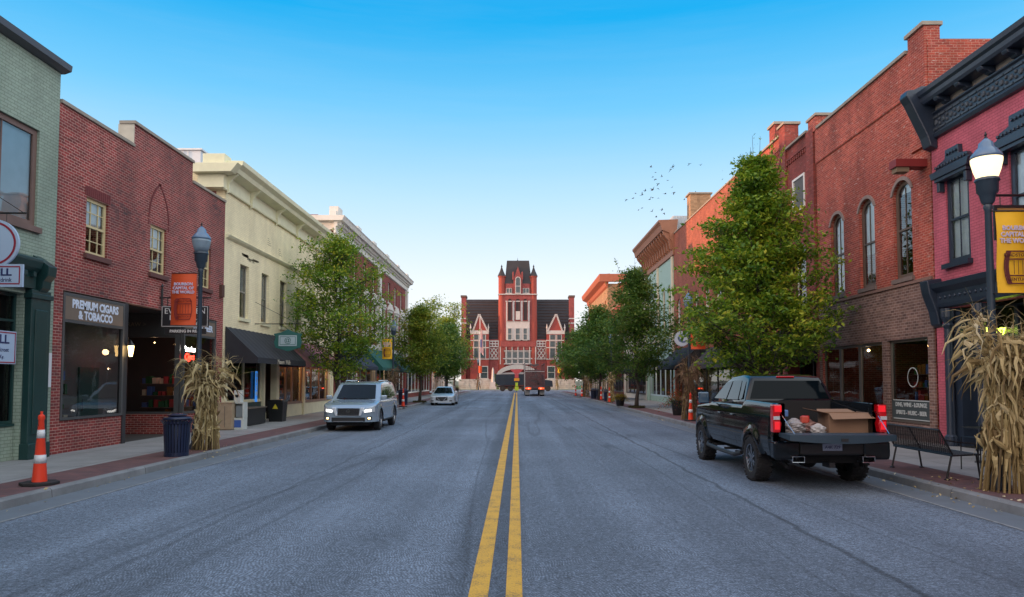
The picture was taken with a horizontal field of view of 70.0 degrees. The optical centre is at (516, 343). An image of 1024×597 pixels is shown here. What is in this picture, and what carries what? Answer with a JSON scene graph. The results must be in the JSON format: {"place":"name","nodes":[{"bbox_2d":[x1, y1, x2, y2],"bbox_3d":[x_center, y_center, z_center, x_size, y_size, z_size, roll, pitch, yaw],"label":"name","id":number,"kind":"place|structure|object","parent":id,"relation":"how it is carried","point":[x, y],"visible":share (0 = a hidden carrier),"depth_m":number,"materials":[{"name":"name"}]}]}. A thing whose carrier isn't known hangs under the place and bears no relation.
{"place":"outdoors","nodes":[
{"label":"outdoors","id":0,"kind":"place"},
{"bbox_2d":[177,148,207,161],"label":"metal clad building","id":1,"kind":"structure","parent":0,"point":[196,154],"depth_m":44.64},
{"bbox_2d":[0,391,462,483],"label":"pavement","id":2,"kind":"structure","parent":0,"point":[12,470],"depth_m":17.84,"materials":[{"name":"concrete"}]},
{"bbox_2d":[0,15,72,461],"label":"green brick building","id":3,"kind":"structure","parent":2,"relation":"on","point":[32,70],"depth_m":16.41,"materials":[{"name":"brick"}]},
{"bbox_2d":[0,330,16,363],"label":"window sign","id":4,"kind":"object","parent":3,"relation":"attached to","point":[7,347],"visible":1,"depth_m":15.77,"materials":[{"name":"paper"}]},
{"bbox_2d":[0,291,16,423],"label":"shop window","id":5,"kind":"structure","parent":3,"relation":"in","point":[12,320],"depth_m":16.15,"materials":[{"name":"green paint"}]},
{"bbox_2d":[0,197,26,286],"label":"hanging sign","id":6,"kind":"object","parent":3,"relation":"attached to","point":[11,275],"visible":1,"depth_m":14.72,"materials":[{"name":"black paint"}]},
{"bbox_2d":[0,112,41,233],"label":"window","id":7,"kind":"structure","parent":3,"relation":"in","point":[18,141],"depth_m":16.31,"materials":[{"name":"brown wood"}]},
{"bbox_2d":[49,99,226,454],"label":"red brick shop","id":8,"kind":"structure","parent":2,"relation":"on","point":[137,205],"depth_m":21.38,"materials":[{"name":"brick"}]},
{"bbox_2d":[77,367,98,415],"bbox_3d":[-12.906,1.787,22.038,0.098,2.140,1.000,0,-3,0],"label":"door","id":9,"kind":"structure","parent":8,"relation":"in","point":[88,377],"depth_m":21.97,"materials":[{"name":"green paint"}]},
{"bbox_2d":[59,292,124,420],"bbox_3d":[-11.044,0.365,19.061,0.112,3.120,2.790,0,-3,0],"label":"shop window","id":10,"kind":"structure","parent":8,"relation":"in","point":[121,329],"depth_m":19.40,"materials":[{"name":"grey metal"}]},
{"bbox_2d":[83,197,111,264],"bbox_3d":[-11.050,-2.979,19.175,0.260,1.650,1.160,0,-3,0],"label":"window","id":11,"kind":"structure","parent":8,"relation":"in","point":[96,211],"depth_m":19.33,"materials":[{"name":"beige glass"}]},
{"bbox_2d":[126,314,180,420],"bbox_3d":[-12.035,0.999,24.170,1.830,3.950,0.220,0,-3,0],"label":"shop window","id":12,"kind":"structure","parent":8,"relation":"in","point":[153,328],"depth_m":24.13,"materials":[{"name":"grey metal"}]},
{"bbox_2d":[148,225,168,280],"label":"window","id":13,"kind":"structure","parent":8,"relation":"in","point":[156,234],"depth_m":22.59,"materials":[{"name":"beige glass"}]},
{"bbox_2d":[159,283,210,333],"bbox_3d":[-10.210,-1.077,22.513,1.580,1.570,0.100,0,-3,0],"label":"liquor sign","id":14,"kind":"object","parent":8,"relation":"attached to","point":[165,316],"visible":0.4,"depth_m":22.46,"materials":[{"name":"metal"}]},
{"bbox_2d":[179,320,216,413],"bbox_3d":[-11.044,0.751,25.400,0.112,3.250,2.570,0,-3,0],"label":"shop window","id":15,"kind":"structure","parent":8,"relation":"in","point":[181,405],"depth_m":24.17,"materials":[{"name":"grey metal"}]},
{"bbox_2d":[197,251,212,293],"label":"window","id":16,"kind":"structure","parent":8,"relation":"in","point":[205,289],"depth_m":26.16,"materials":[{"name":"beige glass"}]},
{"bbox_2d":[217,402,235,429],"bbox_3d":[-10.350,2.574,26.103,0.540,0.960,0.440,0,-3,0],"label":"wooden crate box","id":17,"kind":"object","parent":2,"relation":"on","point":[227,415],"visible":0.88,"depth_m":25.91,"materials":[{"name":"brown wood"}]},
{"bbox_2d":[232,390,247,429],"bbox_3d":[-9.980,2.387,26.360,0.400,1.400,0.406,0,-3,0],"label":"newspaper rack","id":18,"kind":"object","parent":2,"relation":"on","point":[240,421],"visible":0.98,"depth_m":26.21,"materials":[{"name":"white metal"}]},
{"bbox_2d":[193,153,338,418],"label":"cream brick building","id":19,"kind":"structure","parent":2,"relation":"on","point":[267,222],"depth_m":31.81,"materials":[{"name":"brick"}]},
{"bbox_2d":[239,265,250,322],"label":"window","id":20,"kind":"structure","parent":19,"relation":"in","point":[242,269],"depth_m":29.89,"materials":[{"name":"beige glass"}]},
{"bbox_2d":[243,363,260,400],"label":"shop window","id":21,"kind":"structure","parent":19,"relation":"in","point":[259,386],"depth_m":31.78,"materials":[{"name":"black glass"}]},
{"bbox_2d":[260,274,270,326],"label":"window","id":22,"kind":"structure","parent":19,"relation":"in","point":[263,293],"depth_m":32.34,"materials":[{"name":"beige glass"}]},
{"bbox_2d":[255,302,304,350],"bbox_3d":[-9.952,-0.711,30.697,2.104,2.087,0.076,0,-3,0],"label":"green hanging sign","id":23,"kind":"object","parent":19,"relation":"attached to","point":[288,340],"visible":1,"depth_m":30.64,"materials":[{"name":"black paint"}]},
{"bbox_2d":[279,282,287,330],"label":"window","id":24,"kind":"structure","parent":19,"relation":"in","point":[281,284],"depth_m":34.82,"materials":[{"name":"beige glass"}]},
{"bbox_2d":[267,400,287,421],"bbox_3d":[-10.300,2.882,31.494,0.688,0.930,0.700,0,-3,0],"label":"recycling bin","id":25,"kind":"object","parent":2,"relation":"on","point":[277,410],"visible":0.99,"depth_m":31.19,"materials":[{"name":"black plastic"}]},
{"bbox_2d":[310,206,413,398],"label":"white trimmed brick building","id":26,"kind":"structure","parent":2,"relation":"on","point":[400,281],"depth_m":56.74,"materials":[{"name":"paint"}]},
{"bbox_2d":[406,319,430,397],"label":"brown roofed shop","id":27,"kind":"structure","parent":2,"relation":"on","point":[412,387],"depth_m":93.45,"materials":[{"name":"brick"}]},
{"bbox_2d":[433,316,476,386],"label":"tree","id":28,"kind":"object","parent":2,"relation":"on","point":[445,319],"visible":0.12,"depth_m":99.83,"materials":[{"name":"green plant"}]},
{"bbox_2d":[0,391,468,497],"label":"pavement bricks","id":29,"kind":"object","parent":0,"point":[14,487],"visible":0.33,"depth_m":15.50,"materials":[{"name":"brick"}]},
{"bbox_2d":[18,411,59,486],"bbox_3d":[-8.060,1.763,12.377,0.555,1.230,0.555,0,-3,0],"label":"traffic cone","id":30,"kind":"object","parent":29,"relation":"on","point":[39,475],"visible":1,"depth_m":12.31,"materials":[{"name":"plastic"}]},
{"bbox_2d":[160,413,193,456],"bbox_3d":[-7.930,2.121,17.064,0.732,0.990,0.731,0,-3,0],"label":"trash can","id":31,"kind":"object","parent":29,"relation":"on","point":[176,433],"visible":1,"depth_m":16.84,"materials":[{"name":"blue paint"}]},
{"bbox_2d":[189,223,210,448],"bbox_3d":[-8.220,-0.232,18.936,0.480,5.880,0.480,0,-3,0],"label":"street lamp","id":32,"kind":"object","parent":29,"relation":"on","point":[201,240],"visible":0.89,"depth_m":18.91,"materials":[{"name":"metal"}]},
{"bbox_2d":[170,273,199,325],"bbox_3d":[-8.580,-1.145,18.899,0.720,1.383,0.070,0,-3,0],"label":"street banner","id":33,"kind":"object","parent":32,"relation":"attached to","point":[183,299],"visible":1,"depth_m":18.90,"materials":[{"name":"orange fabric"}]},
{"bbox_2d":[167,346,247,449],"bbox_3d":[-7.921,1.350,18.829,1.925,2.713,2.028,2,-3,-34],"label":"corn stalk bundle","id":34,"kind":"object","parent":29,"relation":"on","point":[207,390],"visible":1,"depth_m":18.55,"materials":[{"name":"beige plant"}]},
{"bbox_2d":[273,225,408,387],"bbox_3d":[-8.489,-1.037,35.076,6.883,9.173,7.660,0,-3,0],"label":"hornbeam tree","id":35,"kind":"object","parent":29,"relation":"on","point":[338,250],"visible":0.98,"depth_m":34.79,"materials":[{"name":"green plant"}]},
{"bbox_2d":[381,362,403,400],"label":"corn stalk bundle","id":36,"kind":"object","parent":29,"relation":"on","point":[394,380],"visible":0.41,"depth_m":47.50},
{"bbox_2d":[390,319,396,376],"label":"street lamp","id":37,"kind":"object","parent":29,"relation":"on","point":[393,331],"visible":0.7,"depth_m":48.47,"materials":[{"name":"metal"}]},
{"bbox_2d":[382,339,391,358],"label":"street banner","id":38,"kind":"object","parent":37,"relation":"attached to","point":[386,351],"visible":0.89,"depth_m":48.46,"materials":[{"name":"yellow fabric"}]},
{"bbox_2d":[397,388,408,404],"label":"trash can","id":39,"kind":"object","parent":29,"relation":"on","point":[400,391],"visible":0.77,"depth_m":53.12,"materials":[{"name":"blue paint"}]},
{"bbox_2d":[385,300,458,400],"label":"hornbeam tree","id":40,"kind":"object","parent":29,"relation":"on","point":[420,318],"visible":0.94,"depth_m":58.91,"materials":[{"name":"green plant"}]},
{"bbox_2d":[428,321,477,386],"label":"hornbeam tree","id":41,"kind":"object","parent":29,"relation":"on","point":[449,373],"visible":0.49,"depth_m":83.30,"materials":[{"name":"green plant"}]},
{"bbox_2d":[247,406,266,425],"bbox_3d":[-10.550,2.840,28.693,0.580,0.670,2.680,0,-3,0],"label":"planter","id":42,"kind":"object","parent":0,"point":[256,414],"visible":0.52,"depth_m":28.93,"materials":[{"name":"plastic"}]},
{"bbox_2d":[459,379,490,388],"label":"stone wall","id":43,"kind":"structure","parent":0,"point":[470,383],"depth_m":152.79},
{"bbox_2d":[0,392,1023,596],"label":"road","id":44,"kind":"structure","parent":0,"point":[615,503],"depth_m":9.54,"materials":[{"name":"asphalt"}]},
{"bbox_2d":[324,380,396,429],"bbox_3d":[-6.280,2.454,29.879,2.370,1.921,5.370,0,-3,0],"label":"suv","id":45,"kind":"object","parent":44,"relation":"on","point":[356,402],"visible":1,"depth_m":28.45,"materials":[{"name":"silver metal"}]},
{"bbox_2d":[429,387,457,404],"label":"sedan","id":46,"kind":"object","parent":44,"relation":"on","point":[443,395],"visible":1,"depth_m":56.51,"materials":[{"name":"grey paint"}]},
{"bbox_2d":[468,393,521,596],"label":"line","id":47,"kind":"object","parent":44,"relation":"on","point":[480,584],"visible":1,"depth_m":9.08,"materials":[{"name":"paint"}]},
{"bbox_2d":[0,392,1023,528],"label":"gutter","id":48,"kind":"object","parent":44,"relation":"on","point":[1010,519],"visible":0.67,"depth_m":12.86,"materials":[{"name":"concrete"}]},
{"bbox_2d":[0,392,1023,530],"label":"gutter joint","id":49,"kind":"object","parent":48,"relation":"on","point":[473,392],"visible":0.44,"depth_m":12.49,"materials":[{"name":"concrete"}]},
{"bbox_2d":[7,416,1021,511],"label":"fallen leaves","id":50,"kind":"object","parent":44,"relation":"on","point":[689,427],"visible":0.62,"depth_m":12.36,"materials":[{"name":"brown plant"}]},
{"bbox_2d":[510,369,522,391],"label":"roundabout sign","id":51,"kind":"object","parent":44,"relation":"on","point":[516,372],"visible":0.92,"depth_m":118.79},
{"bbox_2d":[524,363,544,395],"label":"lattice trailer truck","id":52,"kind":"object","parent":44,"relation":"on","point":[534,379],"visible":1,"depth_m":90.15,"materials":[{"name":"brown metal"}]},
{"bbox_2d":[696,374,896,480],"bbox_3d":[5.500,1.680,15.525,2.600,2.045,6.540,0,-3,0],"label":"pickup truck","id":53,"kind":"object","parent":44,"relation":"on","point":[745,414],"visible":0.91,"depth_m":14.07,"materials":[{"name":"black paint"}]},
{"bbox_2d":[785,416,807,432],"bbox_3d":[4.984,1.462,13.137,0.426,0.320,0.342,0,-3,0],"label":"grocery bag","id":54,"kind":"object","parent":53,"relation":"on","point":[796,425],"visible":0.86,"depth_m":13.02,"materials":[{"name":"plastic"}]},
{"bbox_2d":[810,423,826,432],"bbox_3d":[5.361,1.518,13.020,0.290,0.195,0.233,0,-3,0],"label":"grocery bag","id":55,"kind":"object","parent":53,"relation":"on","point":[817,428],"visible":0.82,"depth_m":12.94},
{"bbox_2d":[804,408,874,432],"bbox_3d":[5.900,1.382,13.312,1.220,0.496,0.850,0,-3,0],"label":"cardboard box","id":56,"kind":"object","parent":53,"relation":"on","point":[840,421],"visible":0.74,"depth_m":13.05,"materials":[{"name":"cardboard"}]},
{"bbox_2d":[0,0,1023,380],"label":"sky","id":57,"kind":"structure","parent":0,"point":[464,139],"materials":[{"name":"blue"}]},
{"bbox_2d":[448,381,588,385],"bbox_3d":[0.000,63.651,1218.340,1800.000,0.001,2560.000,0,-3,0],"label":"ground","id":58,"kind":"structure","parent":0,"point":[577,382],"depth_m":497.31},
{"bbox_2d":[0,391,470,509],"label":"kerb","id":59,"kind":"structure","parent":58,"relation":"on","point":[11,501],"depth_m":14.41,"materials":[{"name":"concrete"}]},
{"bbox_2d":[431,372,444,393],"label":"brick shop","id":60,"kind":"structure","parent":58,"relation":"on","point":[435,384],"depth_m":102.28,"materials":[{"name":"brick"}]},
{"bbox_2d":[560,391,1023,516],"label":"kerb","id":61,"kind":"structure","parent":58,"relation":"on","point":[1003,505],"depth_m":12.36,"materials":[{"name":"concrete"}]},
{"bbox_2d":[459,390,586,391],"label":"cross road","id":62,"kind":"structure","parent":0,"point":[515,391],"depth_m":141.38,"materials":[{"name":"asphalt"}]},
{"bbox_2d":[417,294,461,328],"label":"background tree","id":63,"kind":"object","parent":62,"relation":"on","point":[438,304],"visible":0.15,"depth_m":128.34,"materials":[{"name":"green plant"}]},
{"bbox_2d":[442,302,481,385],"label":"background tree","id":64,"kind":"object","parent":62,"relation":"on","point":[454,311],"visible":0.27,"depth_m":133.95,"materials":[{"name":"green plant"}]},
{"bbox_2d":[495,372,552,390],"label":"dump truck","id":65,"kind":"object","parent":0,"point":[503,381],"visible":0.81,"depth_m":130.58,"materials":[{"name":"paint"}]},
{"bbox_2d":[545,379,575,388],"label":"stone wall","id":66,"kind":"structure","parent":0,"point":[563,384],"depth_m":152.77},
{"bbox_2d":[568,391,1017,486],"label":"pavement","id":67,"kind":"structure","parent":0,"point":[938,462],"depth_m":16.68,"materials":[{"name":"concrete"}]},
{"bbox_2d":[582,273,625,392],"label":"buff corner building","id":68,"kind":"structure","parent":67,"relation":"on","point":[598,288],"depth_m":98.81,"materials":[{"name":"brick"}]},
{"bbox_2d":[608,304,623,395],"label":"red brick corner shop","id":69,"kind":"structure","parent":67,"relation":"on","point":[619,386],"depth_m":89.97,"materials":[{"name":"brick"}]},
{"bbox_2d":[621,279,646,399],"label":"white gabled shop","id":70,"kind":"structure","parent":67,"relation":"on","point":[630,387],"depth_m":79.40,"materials":[{"name":"paint"}]},
{"bbox_2d":[632,216,686,402],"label":"teal building","id":71,"kind":"structure","parent":67,"relation":"on","point":[654,247],"depth_m":58.86,"materials":[{"name":"paint"}]},
{"bbox_2d":[656,171,758,401],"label":"long brick building","id":72,"kind":"structure","parent":67,"relation":"on","point":[701,207],"depth_m":49.86,"materials":[{"name":"brick"}]},
{"bbox_2d":[674,328,687,346],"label":"round gear sign","id":73,"kind":"object","parent":72,"relation":"attached to","point":[679,342],"visible":0.61,"depth_m":42.06,"materials":[{"name":"metal"}]},
{"bbox_2d":[652,130,860,380],"bbox_3d":[8.271,-2.208,25.349,8.110,10.544,6.859,0,-3,0],"label":"hornbeam tree","id":74,"kind":"object","parent":67,"relation":"on","point":[753,272],"visible":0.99,"depth_m":24.53,"materials":[{"name":"green plant"}]},
{"bbox_2d":[757,121,800,373],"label":"orange parapet building","id":75,"kind":"structure","parent":67,"relation":"on","point":[772,127],"depth_m":34.49,"materials":[{"name":"brick"}]},
{"bbox_2d":[752,121,819,377],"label":"narrow brick building","id":76,"kind":"structure","parent":67,"relation":"on","point":[798,160],"depth_m":30.08,"materials":[{"name":"brick"}]},
{"bbox_2d":[806,21,990,443],"bbox_3d":[18.630,-2.999,24.799,14.140,12.300,8.470,0,-3,0],"label":"arched window building","id":77,"kind":"structure","parent":67,"relation":"on","point":[877,216],"depth_m":23.80,"materials":[{"name":"brick"}]},
{"bbox_2d":[825,347,840,399],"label":"shop window","id":78,"kind":"structure","parent":77,"relation":"in","point":[836,348],"depth_m":27.84,"materials":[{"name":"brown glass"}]},
{"bbox_2d":[830,215,845,299],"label":"window","id":79,"kind":"structure","parent":77,"relation":"in","point":[838,228],"depth_m":26.95,"materials":[{"name":"grey glass"}]},
{"bbox_2d":[840,345,860,401],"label":"shop window","id":80,"kind":"structure","parent":77,"relation":"in","point":[842,348],"depth_m":26.46,"materials":[{"name":"brown wood"}]},
{"bbox_2d":[857,199,876,292],"bbox_3d":[11.760,-3.314,24.424,0.280,3.150,1.210,0,-3,0],"label":"window","id":81,"kind":"structure","parent":77,"relation":"in","point":[868,226],"depth_m":24.73,"materials":[{"name":"grey glass"}]},
{"bbox_2d":[859,342,881,401],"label":"shop window","id":82,"kind":"structure","parent":77,"relation":"in","point":[880,343],"depth_m":24.98,"materials":[{"name":"brown glass"}]},
{"bbox_2d":[891,181,914,284],"bbox_3d":[11.760,-3.427,22.177,0.280,3.150,1.210,0,-3,0],"label":"window","id":83,"kind":"structure","parent":77,"relation":"in","point":[904,188],"depth_m":22.51,"materials":[{"name":"grey glass"}]},
{"bbox_2d":[889,159,927,174],"bbox_3d":[11.250,-5.082,21.034,0.900,0.360,0.400,0,-3,0],"label":"wall box","id":84,"kind":"object","parent":77,"relation":"attached to","point":[900,166],"visible":1,"depth_m":20.86,"materials":[{"name":"paint"}]},
{"bbox_2d":[890,337,929,422],"bbox_3d":[11.810,1.087,21.873,0.080,2.438,2.256,0,-3,0],"label":"shop window","id":85,"kind":"structure","parent":77,"relation":"in","point":[918,339],"depth_m":22.93,"materials":[{"name":"brown glass"}]},
{"bbox_2d":[900,16,1023,450],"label":"pink brick building","id":86,"kind":"structure","parent":67,"relation":"on","point":[956,112],"depth_m":19.22,"materials":[{"name":"brick"}]},
{"bbox_2d":[929,144,972,269],"bbox_3d":[11.655,-3.642,19.419,0.390,3.200,1.771,0,-3,0],"label":"window","id":87,"kind":"structure","parent":86,"relation":"in","point":[955,169],"depth_m":19.47,"materials":[{"name":"black paint"}]},
{"bbox_2d":[996,303,1016,339],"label":"shop window","id":88,"kind":"structure","parent":86,"relation":"in","point":[1009,305],"depth_m":18.08,"materials":[{"name":"black paint"}]},
{"bbox_2d":[993,194,1023,239],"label":"bracket sign","id":89,"kind":"object","parent":86,"relation":"attached to","point":[1007,207],"visible":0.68,"depth_m":16.18,"materials":[{"name":"metal"}]},
{"bbox_2d":[994,108,1023,204],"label":"window","id":90,"kind":"structure","parent":86,"relation":"in","point":[1011,139],"depth_m":17.18,"materials":[{"name":"black paint"}]},
{"bbox_2d":[1015,302,1023,408],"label":"shop window","id":91,"kind":"structure","parent":86,"relation":"in","point":[1018,313],"depth_m":17.90,"materials":[{"name":"black paint"}]},
{"bbox_2d":[960,424,982,468],"bbox_3d":[9.058,2.014,14.272,0.464,0.922,0.551,1,-3,-10],"label":"patio chair","id":92,"kind":"object","parent":67,"relation":"on","point":[978,446],"visible":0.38,"depth_m":14.44,"materials":[{"name":"black paint"}]},
{"bbox_2d":[562,391,1023,502],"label":"pavement bricks","id":93,"kind":"object","parent":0,"point":[927,473],"visible":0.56,"depth_m":13.68,"materials":[{"name":"brick"}]},
{"bbox_2d":[548,324,621,395],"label":"hornbeam tree","id":94,"kind":"object","parent":93,"relation":"on","point":[567,370],"visible":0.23,"depth_m":83.34,"materials":[{"name":"green plant"}]},
{"bbox_2d":[580,376,592,396],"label":"corn stalk bundle","id":95,"kind":"object","parent":93,"relation":"on","point":[585,380],"visible":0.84,"depth_m":79.78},
{"bbox_2d":[554,298,639,399],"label":"hornbeam tree","id":96,"kind":"object","parent":93,"relation":"on","point":[586,362],"visible":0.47,"depth_m":67.47,"materials":[{"name":"green plant"}]},
{"bbox_2d":[607,372,615,401],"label":"corn stalk bundle","id":97,"kind":"object","parent":93,"relation":"on","point":[610,381],"visible":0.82,"depth_m":61.20,"materials":[{"name":"beige plant"}]},
{"bbox_2d":[610,392,629,405],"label":"flower planter","id":98,"kind":"object","parent":93,"relation":"on","point":[620,399],"visible":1,"depth_m":50.45,"materials":[{"name":"black paint"}]},
{"bbox_2d":[562,257,687,405],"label":"hornbeam tree","id":99,"kind":"object","parent":93,"relation":"on","point":[637,320],"visible":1,"depth_m":46.94,"materials":[{"name":"green plant"}]},
{"bbox_2d":[658,383,687,415],"bbox_3d":[8.182,2.736,37.263,2.684,2.058,2.526,1,-3,-15],"label":"flower planter","id":100,"kind":"object","parent":93,"relation":"on","point":[675,404],"visible":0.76,"depth_m":36.99,"materials":[{"name":"black paint"}]},
{"bbox_2d":[683,290,692,418],"bbox_3d":[7.850,0.496,33.318,0.480,5.880,0.480,0,-3,0],"label":"street lamp","id":101,"kind":"object","parent":93,"relation":"on","point":[689,352],"visible":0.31,"depth_m":33.27,"materials":[{"name":"metal"}]},
{"bbox_2d":[684,393,695,420],"bbox_3d":[7.600,2.758,32.002,0.555,1.230,0.555,0,-3,0],"label":"traffic cone","id":102,"kind":"object","parent":93,"relation":"on","point":[690,414],"visible":0.89,"depth_m":31.93,"materials":[{"name":"plastic"}]},
{"bbox_2d":[673,348,706,419],"bbox_3d":[7.809,1.770,33.003,1.804,3.309,1.922,0,-3,0],"label":"corn stalk bundle","id":103,"kind":"object","parent":93,"relation":"on","point":[688,382],"visible":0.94,"depth_m":32.77,"materials":[{"name":"plant"}]},
{"bbox_2d":[887,423,980,479],"bbox_3d":[7.827,2.007,13.860,0.806,0.894,2.020,0,-3,0],"label":"metal bench","id":104,"kind":"object","parent":93,"relation":"on","point":[923,447],"visible":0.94,"depth_m":13.57,"materials":[{"name":"metal"}]},
{"bbox_2d":[930,289,1023,493],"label":"corn stalk bundle","id":105,"kind":"object","parent":93,"relation":"on","point":[1002,397],"visible":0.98,"depth_m":11.55,"materials":[{"name":"beige plant"}]},
{"bbox_2d":[969,132,1007,490],"bbox_3d":[7.780,-0.584,11.995,0.480,5.880,0.480,0,-3,0],"label":"street lamp","id":106,"kind":"object","parent":93,"relation":"on","point":[986,159],"visible":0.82,"depth_m":11.98,"materials":[{"name":"metal"}]},
{"bbox_2d":[991,210,1023,293],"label":"street banner","id":107,"kind":"object","parent":106,"relation":"attached to","point":[1010,252],"visible":1,"depth_m":11.96,"materials":[{"name":"yellow fabric"}]},
{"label":"lawn","id":108,"kind":"structure","parent":0,"visible":0},
{"bbox_2d":[461,258,574,388],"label":"courthouse","id":109,"kind":"structure","parent":108,"relation":"on","point":[519,323],"depth_m":160.58,"materials":[{"name":"brick"}]},
{"bbox_2d":[507,298,512,320],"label":"window","id":110,"kind":"structure","parent":109,"relation":"in","point":[509,304],"depth_m":160.35,"materials":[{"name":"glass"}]},
{"bbox_2d":[523,298,527,320],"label":"window","id":111,"kind":"structure","parent":109,"relation":"in","point":[525,304],"depth_m":160.39,"materials":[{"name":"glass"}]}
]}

